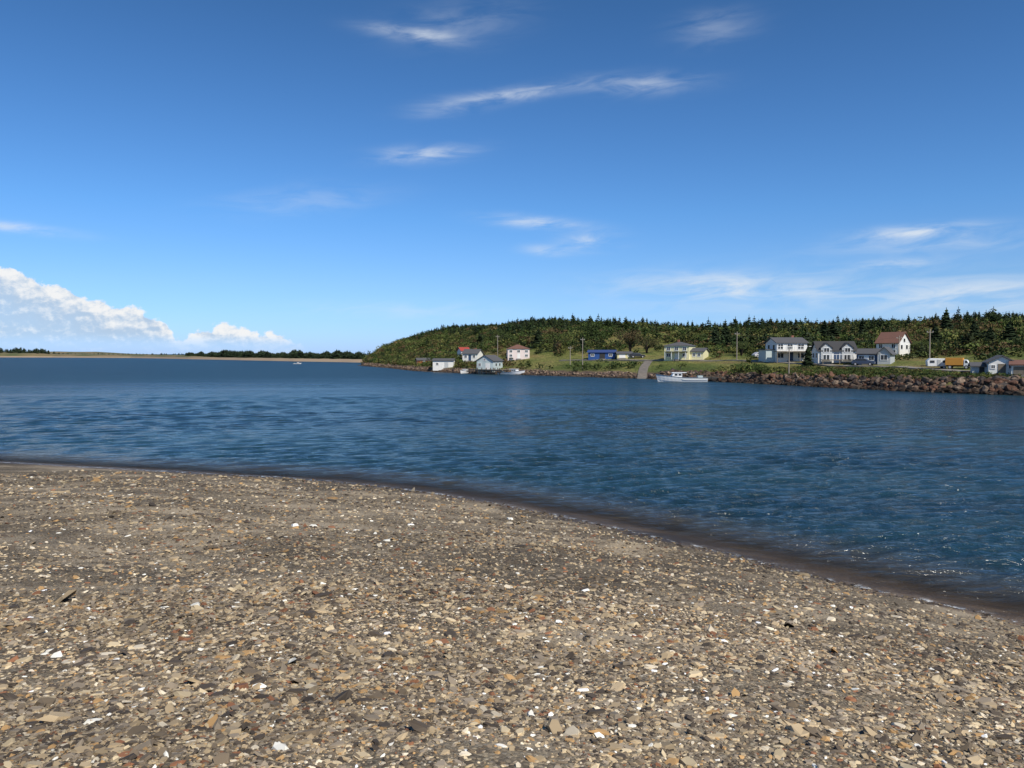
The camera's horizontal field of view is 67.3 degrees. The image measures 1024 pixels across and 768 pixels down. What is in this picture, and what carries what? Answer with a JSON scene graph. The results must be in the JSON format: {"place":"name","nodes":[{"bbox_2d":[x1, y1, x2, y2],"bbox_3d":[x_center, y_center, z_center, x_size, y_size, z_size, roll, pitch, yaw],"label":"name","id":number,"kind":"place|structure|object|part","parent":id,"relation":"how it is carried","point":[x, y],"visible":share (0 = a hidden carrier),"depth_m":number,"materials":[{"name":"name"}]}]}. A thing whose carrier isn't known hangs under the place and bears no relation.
{"place":"outdoors","nodes":[
{"label":"outdoors","id":0,"kind":"place"},
{"bbox_2d":[50,351,140,354],"bbox_3d":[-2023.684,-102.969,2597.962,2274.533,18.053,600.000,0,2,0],"label":"distant hills","id":1,"kind":"structure","parent":0,"point":[58,352],"depth_m":2430.21,"materials":[{"name":"green plant"}]},
{"bbox_2d":[0,352,362,362],"bbox_3d":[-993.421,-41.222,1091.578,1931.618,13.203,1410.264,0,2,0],"label":"shore","id":2,"kind":"structure","parent":0,"point":[5,354],"depth_m":855.40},
{"bbox_2d":[0,347,364,358],"bbox_3d":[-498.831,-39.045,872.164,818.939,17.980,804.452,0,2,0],"label":"distant tree line","id":3,"kind":"object","parent":2,"relation":"on","point":[336,354],"visible":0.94,"depth_m":608.00,"materials":[{"name":"green plant"}]},
{"bbox_2d":[0,354,1023,621],"bbox_3d":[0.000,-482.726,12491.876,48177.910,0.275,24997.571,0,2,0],"label":"sea water","id":4,"kind":"structure","parent":0,"point":[922,486],"depth_m":43.70,"materials":[{"name":"blue liquid"}]},
{"bbox_2d":[460,369,468,373],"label":"lobster boat","id":5,"kind":"object","parent":4,"relation":"on","point":[463,371],"visible":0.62,"depth_m":197.45,"materials":[{"name":"white"}]},
{"bbox_2d":[467,367,509,374],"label":"timber wharf","id":6,"kind":"structure","parent":4,"relation":"in","point":[490,370],"depth_m":189.13,"materials":[{"name":"brown wood"}]},
{"bbox_2d":[497,366,524,374],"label":"lobster boat","id":7,"kind":"object","parent":4,"relation":"on","point":[514,371],"visible":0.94,"depth_m":185.08,"materials":[{"name":"white"}]},
{"bbox_2d":[656,365,707,381],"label":"lobster boat","id":8,"kind":"object","parent":4,"relation":"in","point":[675,377],"visible":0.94,"depth_m":137.18,"materials":[{"name":"white paint"}]},
{"bbox_2d":[703,374,725,379],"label":"dock","id":9,"kind":"object","parent":4,"relation":"in","point":[715,378],"visible":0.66,"depth_m":140.14,"materials":[{"name":"brown wood"}]},
{"bbox_2d":[0,457,1023,767],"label":"pebble beach","id":10,"kind":"structure","parent":0,"point":[898,587],"depth_m":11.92,"materials":[{"name":"grey gravel"}]},
{"bbox_2d":[0,0,1023,353],"label":"sky","id":11,"kind":"structure","parent":0,"point":[177,176],"materials":[{"name":"blue"}]},
{"bbox_2d":[360,325,1023,393],"bbox_3d":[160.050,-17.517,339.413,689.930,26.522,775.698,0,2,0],"label":"headland terrain","id":12,"kind":"structure","parent":0,"point":[549,357],"depth_m":173.05,"materials":[{"name":"green plant"}]},
{"bbox_2d":[415,358,430,362],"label":"shed","id":13,"kind":"structure","parent":12,"relation":"on","point":[420,359],"depth_m":252.95,"materials":[{"name":"grey wood"}]},
{"bbox_2d":[432,358,455,370],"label":"white fish store","id":14,"kind":"structure","parent":12,"relation":"on","point":[440,363],"depth_m":216.25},
{"bbox_2d":[461,348,483,361],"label":"white cottage","id":15,"kind":"structure","parent":12,"relation":"on","point":[471,354],"depth_m":224.59,"materials":[{"name":"white wood"}]},
{"bbox_2d":[477,333,483,343],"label":"spruce tree","id":16,"kind":"object","parent":12,"relation":"on","point":[480,338],"visible":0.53,"depth_m":300.18,"materials":[{"name":"green plant"}]},
{"bbox_2d":[475,355,503,373],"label":"fishing shed","id":17,"kind":"structure","parent":12,"relation":"on","point":[489,361],"depth_m":192.75,"materials":[{"name":"blue"}]},
{"bbox_2d":[485,329,514,343],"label":"broadleaf tree","id":18,"kind":"object","parent":12,"relation":"on","point":[503,336],"visible":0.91,"depth_m":249.13,"materials":[{"name":"green plant"}]},
{"bbox_2d":[507,349,529,360],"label":"walls","id":19,"kind":"structure","parent":12,"relation":"on","point":[522,353],"depth_m":207.36,"materials":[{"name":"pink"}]},
{"bbox_2d":[507,344,529,348],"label":"roof","id":20,"kind":"structure","parent":19,"relation":"on","point":[517,346],"depth_m":207.96,"materials":[{"name":"brown"}]},
{"bbox_2d":[531,328,543,347],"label":"spruce tree","id":21,"kind":"object","parent":12,"relation":"on","point":[538,336],"visible":0.74,"depth_m":227.67,"materials":[{"name":"green plant"}]},
{"bbox_2d":[539,330,574,349],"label":"broadleaf tree","id":22,"kind":"object","parent":12,"relation":"on","point":[556,337],"visible":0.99,"depth_m":214.41,"materials":[{"name":"green plant"}]},
{"bbox_2d":[578,334,585,348],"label":"spruce tree","id":23,"kind":"object","parent":12,"relation":"on","point":[584,343],"visible":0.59,"depth_m":210.96,"materials":[{"name":"green plant"}]},
{"bbox_2d":[581,338,584,368],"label":"utility pole","id":24,"kind":"object","parent":12,"relation":"on","point":[582,339],"visible":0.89,"depth_m":177.01,"materials":[{"name":"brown wood"}]},
{"bbox_2d":[502,331,929,342],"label":"overhead wires","id":25,"kind":"object","parent":24,"relation":"attached to","point":[712,337],"visible":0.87,"depth_m":164.62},
{"bbox_2d":[588,353,615,359],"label":"walls","id":26,"kind":"structure","parent":12,"relation":"on","point":[596,356],"depth_m":189.32,"materials":[{"name":"blue"}]},
{"bbox_2d":[587,350,616,352],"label":"roof","id":27,"kind":"structure","parent":26,"relation":"on","point":[600,351],"depth_m":189.56,"materials":[{"name":"blue metal"}]},
{"bbox_2d":[600,353,604,358],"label":"door","id":28,"kind":"structure","parent":26,"relation":"attached to","point":[602,355],"depth_m":189.07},
{"bbox_2d":[615,351,632,358],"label":"cream garage","id":29,"kind":"structure","parent":12,"relation":"on","point":[622,354],"depth_m":186.12,"materials":[{"name":"yellow"}]},
{"bbox_2d":[613,327,643,350],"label":"broadleaf tree","id":30,"kind":"object","parent":12,"relation":"on","point":[630,336],"visible":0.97,"depth_m":194.57,"materials":[{"name":"green plant"}]},
{"bbox_2d":[630,353,644,357],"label":"parked car","id":31,"kind":"object","parent":12,"relation":"on","point":[632,355],"visible":1,"depth_m":184.90,"materials":[{"name":"black paint"}]},
{"bbox_2d":[637,361,652,378],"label":"boat ramp","id":32,"kind":"object","parent":12,"relation":"on","point":[643,370],"visible":0.78,"depth_m":161.74,"materials":[{"name":"concrete"}]},
{"bbox_2d":[634,335,659,352],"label":"broadleaf tree","id":33,"kind":"object","parent":12,"relation":"on","point":[649,344],"visible":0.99,"depth_m":191.34,"materials":[{"name":"green plant"}]},
{"bbox_2d":[664,346,695,360],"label":"walls","id":34,"kind":"structure","parent":12,"relation":"on","point":[689,348],"depth_m":171.13,"materials":[{"name":"beige"}]},
{"bbox_2d":[666,347,686,356],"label":"window frames","id":35,"kind":"structure","parent":34,"relation":"attached to","point":[676,350],"depth_m":170.99,"materials":[{"name":"white wood"}]},
{"bbox_2d":[664,342,694,345],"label":"roof","id":36,"kind":"structure","parent":34,"relation":"on","point":[679,344],"depth_m":171.85,"materials":[{"name":"grey"}]},
{"bbox_2d":[358,362,1023,395],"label":"shore rocks","id":37,"kind":"object","parent":12,"relation":"on","point":[1000,384],"visible":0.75,"depth_m":114.45,"materials":[{"name":"brown stone"}]},
{"bbox_2d":[360,313,1023,374],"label":"hillside shrubs","id":38,"kind":"object","parent":12,"relation":"on","point":[949,346],"visible":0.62,"depth_m":222.99,"materials":[{"name":"green plant"}]},
{"bbox_2d":[372,306,1023,360],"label":"spruce forest","id":39,"kind":"object","parent":12,"relation":"on","point":[992,315],"visible":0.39,"depth_m":253.04,"materials":[{"name":"green plant"}]},
{"bbox_2d":[690,349,708,359],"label":"wing walls","id":40,"kind":"structure","parent":12,"relation":"on","point":[704,355],"depth_m":170.17,"materials":[{"name":"yellow wood"}]},
{"bbox_2d":[690,348,709,351],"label":"wing roof","id":41,"kind":"structure","parent":40,"relation":"on","point":[698,350],"depth_m":170.60,"materials":[{"name":"grey"}]},
{"bbox_2d":[710,325,720,342],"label":"spruce tree","id":42,"kind":"object","parent":12,"relation":"on","point":[714,329],"visible":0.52,"depth_m":205.19,"materials":[{"name":"green plant"}]},
{"bbox_2d":[720,322,728,339],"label":"spruce tree","id":43,"kind":"object","parent":12,"relation":"on","point":[724,331],"visible":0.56,"depth_m":210.45,"materials":[{"name":"green plant"}]},
{"bbox_2d":[728,340,749,355],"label":"broadleaf tree","id":44,"kind":"object","parent":12,"relation":"on","point":[741,348],"visible":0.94,"depth_m":171.41,"materials":[{"name":"green plant"}]},
{"bbox_2d":[752,352,758,357],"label":"parked car","id":45,"kind":"object","parent":12,"relation":"on","point":[755,354],"visible":0.35,"depth_m":163.50,"materials":[{"name":"silver paint"}]},
{"bbox_2d":[752,364,771,375],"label":"broadleaf tree","id":46,"kind":"object","parent":12,"relation":"on","point":[760,368],"visible":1,"depth_m":131.83,"materials":[{"name":"green plant"}]},
{"bbox_2d":[559,359,969,371],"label":"gravel lane","id":47,"kind":"structure","parent":12,"relation":"on","point":[859,366],"depth_m":148.28,"materials":[{"name":"grey gravel"}]},
{"bbox_2d":[773,351,811,362],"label":"deck","id":48,"kind":"structure","parent":47,"relation":"on","point":[788,353],"depth_m":149.84,"materials":[{"name":"grey wood"}]},
{"bbox_2d":[821,359,851,363],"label":"deck","id":49,"kind":"structure","parent":47,"relation":"on","point":[835,359],"depth_m":139.28,"materials":[{"name":"grey wood"}]},
{"bbox_2d":[851,358,875,365],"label":"parked car","id":50,"kind":"object","parent":47,"relation":"on","point":[856,361],"visible":1,"depth_m":130.70,"materials":[{"name":"blue paint"}]},
{"bbox_2d":[759,350,774,361],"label":"annex walls","id":51,"kind":"structure","parent":12,"relation":"on","point":[766,355],"depth_m":153.03,"materials":[{"name":"wood"}]},
{"bbox_2d":[766,339,806,361],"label":"walls","id":52,"kind":"structure","parent":12,"relation":"on","point":[770,342],"depth_m":152.15,"materials":[{"name":"white"}]},
{"bbox_2d":[764,337,808,343],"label":"roof","id":53,"kind":"structure","parent":52,"relation":"on","point":[788,339],"depth_m":153.54,"materials":[{"name":"grey"}]},
{"bbox_2d":[778,344,803,357],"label":"window panes","id":54,"kind":"object","parent":52,"relation":"attached to","point":[790,348],"visible":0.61,"depth_m":152.06,"materials":[{"name":"glass"}]},
{"bbox_2d":[780,344,804,357],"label":"window frames","id":55,"kind":"structure","parent":52,"relation":"attached to","point":[787,348],"depth_m":152.02,"materials":[{"name":"white wood"}]},
{"bbox_2d":[786,349,791,373],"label":"utility pole","id":56,"kind":"object","parent":12,"relation":"on","point":[789,351],"visible":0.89,"depth_m":127.18,"materials":[{"name":"grey wood"}]},
{"bbox_2d":[801,346,816,366],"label":"spruce tree","id":57,"kind":"object","parent":12,"relation":"on","point":[807,359],"visible":0.94,"depth_m":139.29,"materials":[{"name":"green plant"}]},
{"bbox_2d":[819,320,829,335],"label":"spruce tree","id":58,"kind":"object","parent":12,"relation":"on","point":[824,328],"visible":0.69,"depth_m":223.35,"materials":[{"name":"green plant"}]},
{"bbox_2d":[812,345,855,363],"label":"walls","id":59,"kind":"structure","parent":12,"relation":"on","point":[817,360],"depth_m":140.78,"materials":[{"name":"white"}]},
{"bbox_2d":[820,344,831,363],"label":"gable walls","id":60,"kind":"structure","parent":59,"relation":"on","point":[830,352],"depth_m":140.29,"materials":[{"name":"white wood"}]},
{"bbox_2d":[810,341,857,350],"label":"roof","id":61,"kind":"structure","parent":59,"relation":"on","point":[836,345],"depth_m":141.95,"materials":[{"name":"grey"}]},
{"bbox_2d":[834,353,838,362],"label":"door","id":62,"kind":"structure","parent":59,"relation":"attached to","point":[836,361],"depth_m":140.21,"materials":[{"name":"blue"}]},
{"bbox_2d":[841,344,852,362],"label":"gable walls","id":63,"kind":"structure","parent":59,"relation":"on","point":[843,352],"depth_m":139.65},
{"bbox_2d":[828,318,839,336],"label":"spruce tree","id":64,"kind":"object","parent":12,"relation":"on","point":[833,328],"visible":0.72,"depth_m":223.77,"materials":[{"name":"green plant"}]},
{"bbox_2d":[858,318,867,332],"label":"spruce tree","id":65,"kind":"object","parent":12,"relation":"on","point":[863,326],"visible":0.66,"depth_m":227.03,"materials":[{"name":"green plant"}]},
{"bbox_2d":[727,365,1023,379],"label":"bank bushes","id":66,"kind":"object","parent":12,"relation":"on","point":[858,371],"visible":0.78,"depth_m":117.05,"materials":[{"name":"green plant"}]},
{"bbox_2d":[855,347,896,364],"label":"blue grey cottage","id":67,"kind":"structure","parent":12,"relation":"on","point":[884,355],"depth_m":132.10,"materials":[{"name":"blue wood"}]},
{"bbox_2d":[859,356,873,359],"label":"window panes","id":68,"kind":"structure","parent":67,"relation":"in","point":[870,357],"depth_m":132.35,"materials":[{"name":"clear glass"}]},
{"bbox_2d":[881,355,886,359],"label":"gable window panes","id":69,"kind":"structure","parent":67,"relation":"in","point":[883,357],"depth_m":130.90,"materials":[{"name":"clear glass"}]},
{"bbox_2d":[876,334,909,355],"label":"walls","id":70,"kind":"structure","parent":12,"relation":"on","point":[904,351],"depth_m":158.76,"materials":[{"name":"white"}]},
{"bbox_2d":[874,332,911,343],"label":"roof","id":71,"kind":"structure","parent":70,"relation":"on","point":[893,337],"depth_m":159.45,"materials":[{"name":"brown"}]},
{"bbox_2d":[910,340,931,352],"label":"broadleaf tree","id":72,"kind":"object","parent":12,"relation":"on","point":[916,344],"visible":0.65,"depth_m":159.55,"materials":[{"name":"green plant"}]},
{"bbox_2d":[929,329,930,357],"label":"utility pole","id":73,"kind":"object","parent":12,"relation":"on","point":[929,342],"visible":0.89,"depth_m":125.04,"materials":[{"name":"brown wood"}]},
{"bbox_2d":[921,358,945,368],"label":"camper trailer","id":74,"kind":"object","parent":12,"relation":"on","point":[940,362],"visible":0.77,"depth_m":115.45,"materials":[{"name":"white metal"}]},
{"bbox_2d":[927,324,942,342],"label":"spruce tree","id":75,"kind":"object","parent":12,"relation":"on","point":[935,333],"visible":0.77,"depth_m":184.17,"materials":[{"name":"green plant"}]},
{"bbox_2d":[939,310,955,329],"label":"spruce tree","id":76,"kind":"object","parent":12,"relation":"on","point":[946,322],"visible":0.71,"depth_m":210.72,"materials":[{"name":"green plant"}]},
{"bbox_2d":[945,358,969,368],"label":"orange box truck","id":77,"kind":"object","parent":12,"relation":"on","point":[950,363],"visible":0.85,"depth_m":112.98,"materials":[{"name":"paint"}]},
{"bbox_2d":[964,320,979,341],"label":"spruce tree","id":78,"kind":"object","parent":12,"relation":"on","point":[973,327],"visible":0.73,"depth_m":180.21,"materials":[{"name":"green plant"}]},
{"bbox_2d":[968,362,986,373],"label":"grey shed","id":79,"kind":"structure","parent":12,"relation":"on","point":[979,367],"depth_m":104.58,"materials":[{"name":"grey wood"}]},
{"bbox_2d":[984,325,996,341],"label":"spruce tree","id":80,"kind":"object","parent":12,"relation":"on","point":[990,335],"visible":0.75,"depth_m":168.35,"materials":[{"name":"green plant"}]},
{"bbox_2d":[982,355,1013,375],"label":"white boat shed","id":81,"kind":"object","parent":12,"relation":"on","point":[999,364],"visible":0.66,"depth_m":101.92,"materials":[{"name":"white wood"}]},
{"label":"door","id":82,"kind":"part","parent":81,"relation":"part of","materials":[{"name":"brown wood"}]},
{"bbox_2d":[1000,320,1016,339],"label":"spruce tree","id":83,"kind":"object","parent":12,"relation":"on","point":[1009,329],"visible":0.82,"depth_m":167.51,"materials":[{"name":"green plant"}]},
{"bbox_2d":[1009,360,1023,376],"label":"white garage","id":84,"kind":"structure","parent":12,"relation":"on","point":[1017,366],"depth_m":99.67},
{"bbox_2d":[1013,366,1023,374],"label":"door","id":85,"kind":"structure","parent":84,"relation":"in","point":[1016,369],"depth_m":99.54,"materials":[{"name":"grey wood"}]},
{"bbox_2d":[777,346,810,350],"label":"deck railing","id":86,"kind":"object","parent":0,"point":[794,347],"visible":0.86,"depth_m":149.82,"materials":[{"name":"white wood"}]},
{"bbox_2d":[822,354,856,358],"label":"deck railing","id":87,"kind":"object","parent":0,"point":[840,354],"visible":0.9,"depth_m":138.17,"materials":[{"name":"white wood"}]},
{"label":"lower window frames","id":88,"kind":"object","parent":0,"visible":0},
{"bbox_2d":[823,355,850,358],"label":"window panes","id":89,"kind":"object","parent":88,"relation":"attached to","point":[824,356],"visible":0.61,"depth_m":139.99,"materials":[{"name":"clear glass"}]},
{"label":"walls","id":90,"kind":"object","parent":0,"visible":0},
{"bbox_2d":[456,347,469,350],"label":"roof","id":91,"kind":"structure","parent":90,"relation":"on","point":[461,348],"depth_m":245.00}
]}

